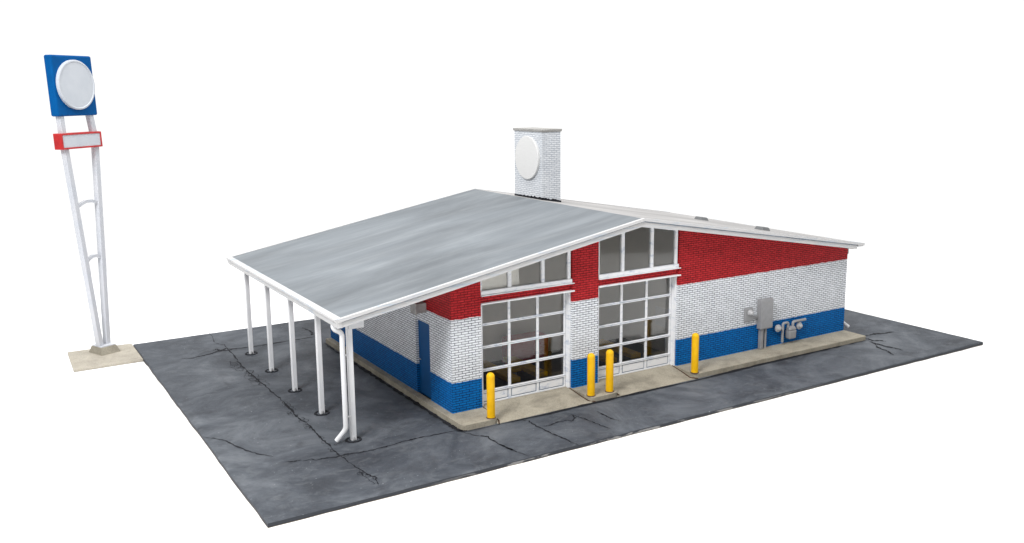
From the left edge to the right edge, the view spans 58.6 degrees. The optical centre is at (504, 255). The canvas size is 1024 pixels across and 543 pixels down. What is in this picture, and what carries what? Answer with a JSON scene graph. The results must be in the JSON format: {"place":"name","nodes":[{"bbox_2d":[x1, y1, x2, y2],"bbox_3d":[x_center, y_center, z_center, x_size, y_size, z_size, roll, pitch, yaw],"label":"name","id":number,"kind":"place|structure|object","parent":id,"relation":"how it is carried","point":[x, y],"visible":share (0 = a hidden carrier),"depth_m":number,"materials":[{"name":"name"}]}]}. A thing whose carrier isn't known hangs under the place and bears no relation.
{"place":"outdoors","nodes":[
{"label":"outdoors","id":0,"kind":"place"},
{"bbox_2d":[0,248,1023,542],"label":"floor","id":1,"kind":"structure","parent":0,"point":[930,450],"depth_m":21.25,"materials":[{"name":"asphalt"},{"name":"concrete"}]},
{"bbox_2d":[44,55,142,371],"bbox_3d":[-13.091,-1.428,28.794,2.038,9.627,2.450,-7,12,-30],"label":"roadside sign","id":2,"kind":"object","parent":1,"relation":"on","point":[71,85],"visible":1,"depth_m":28.93,"materials":[{"name":"metal"}]},
{"bbox_2d":[0,0,1023,293],"label":"sky","id":3,"kind":"structure","parent":0,"point":[225,126],"materials":[{"name":"white"}]},
{"bbox_2d":[133,309,982,527],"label":"pavement","id":4,"kind":"structure","parent":0,"point":[280,454],"depth_m":23.84,"materials":[{"name":"grey asphalt"}]},
{"bbox_2d":[226,127,864,442],"bbox_3d":[1.678,-0.502,29.435,18.717,7.029,9.676,-7,12,-30],"label":"service station","id":5,"kind":"object","parent":4,"relation":"on","point":[436,300],"visible":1,"depth_m":26.87,"materials":[{"name":"brick"}]},
{"bbox_2d":[418,320,430,397],"bbox_3d":[-2.125,2.781,24.627,0.112,2.096,0.820,-7,12,-30],"label":"door","id":6,"kind":"structure","parent":5,"relation":"in","point":[423,328],"depth_m":24.69,"materials":[{"name":"metal"}]},
{"bbox_2d":[483,356,547,382],"bbox_3d":[0.202,3.350,26.091,1.240,0.380,1.900,-7,12,-30],"label":"service lift","id":7,"kind":"object","parent":5,"relation":"on","point":[502,373],"visible":0.69,"depth_m":25.84,"materials":[{"name":"metal"}]},
{"bbox_2d":[482,293,565,403],"bbox_3d":[0.511,2.446,24.538,2.728,2.727,0.082,-7,12,-30],"label":"garage door","id":8,"kind":"structure","parent":5,"relation":"in","point":[508,391],"depth_m":24.64,"materials":[{"name":"paint"}]},
{"bbox_2d":[502,331,547,363],"bbox_3d":[0.635,2.833,27.566,1.300,0.860,0.645,-7,12,-30],"label":"tool cabinet","id":9,"kind":"object","parent":5,"relation":"on","point":[525,350],"visible":0.66,"depth_m":27.33,"materials":[{"name":"metal"}]},
{"bbox_2d":[480,251,570,290],"bbox_3d":[0.558,0.256,23.972,2.816,1.019,0.110,-7,12,-30],"label":"window","id":10,"kind":"structure","parent":5,"relation":"in","point":[511,278],"depth_m":23.83,"materials":[{"name":"paint"}]},
{"bbox_2d":[599,339,640,362],"bbox_3d":[3.071,3.009,27.786,1.240,0.380,1.900,-7,12,-30],"label":"service lift","id":11,"kind":"object","parent":5,"relation":"on","point":[630,353],"visible":0.52,"depth_m":27.45,"materials":[{"name":"metal"}]},
{"bbox_2d":[599,277,671,378],"bbox_3d":[3.747,2.062,26.450,2.789,2.727,0.082,-7,12,-30],"label":"garage door","id":12,"kind":"structure","parent":5,"relation":"in","point":[654,361],"depth_m":26.59,"materials":[{"name":"paint"}]},
{"bbox_2d":[599,226,677,273],"bbox_3d":[3.791,-0.308,25.851,2.877,1.382,0.110,-7,12,-30],"label":"window","id":13,"kind":"structure","parent":5,"relation":"in","point":[651,229],"depth_m":26.05,"materials":[{"name":"paint"}]},
{"bbox_2d":[744,297,773,348],"bbox_3d":[7.973,2.172,28.614,1.105,1.620,0.209,-7,12,-30],"label":"electric meter","id":14,"kind":"object","parent":5,"relation":"attached to","point":[764,316],"visible":1,"depth_m":28.59,"materials":[{"name":"metal"}]},
{"bbox_2d":[775,318,805,342],"bbox_3d":[9.213,2.408,29.364,1.360,0.660,0.217,-7,12,-30],"label":"gas meter","id":15,"kind":"object","parent":5,"relation":"attached to","point":[790,332],"visible":1,"depth_m":29.29,"materials":[{"name":"metal"}]},
{"bbox_2d":[326,330,865,429],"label":"sidewalk","id":16,"kind":"structure","parent":0,"point":[524,406],"depth_m":25.97,"materials":[{"name":"concrete"}]},
{"bbox_2d":[486,372,495,418],"bbox_3d":[-0.344,3.513,22.971,0.254,1.193,0.254,-7,12,-30],"label":"bollard","id":17,"kind":"object","parent":16,"relation":"on","point":[490,381],"visible":1,"depth_m":22.89,"materials":[{"name":"yellow metal"}]},
{"bbox_2d":[586,353,595,396],"bbox_3d":[2.335,3.195,24.554,0.254,1.193,0.254,0,10,2],"label":"bollard","id":18,"kind":"object","parent":16,"relation":"on","point":[590,374],"visible":1,"depth_m":24.48,"materials":[{"name":"yellow metal"}]},
{"bbox_2d":[605,349,613,392],"bbox_3d":[2.872,3.131,24.872,0.254,1.193,0.254,-8,12,-33],"label":"bollard","id":19,"kind":"object","parent":16,"relation":"on","point":[609,367],"visible":1,"depth_m":24.79,"materials":[{"name":"yellow metal"}]},
{"bbox_2d":[690,333,698,373],"bbox_3d":[5.531,2.815,26.443,0.254,1.193,0.254,6,12,32],"label":"bollard","id":20,"kind":"object","parent":16,"relation":"on","point":[695,353],"visible":1,"depth_m":26.36,"materials":[{"name":"yellow metal"}]}
]}

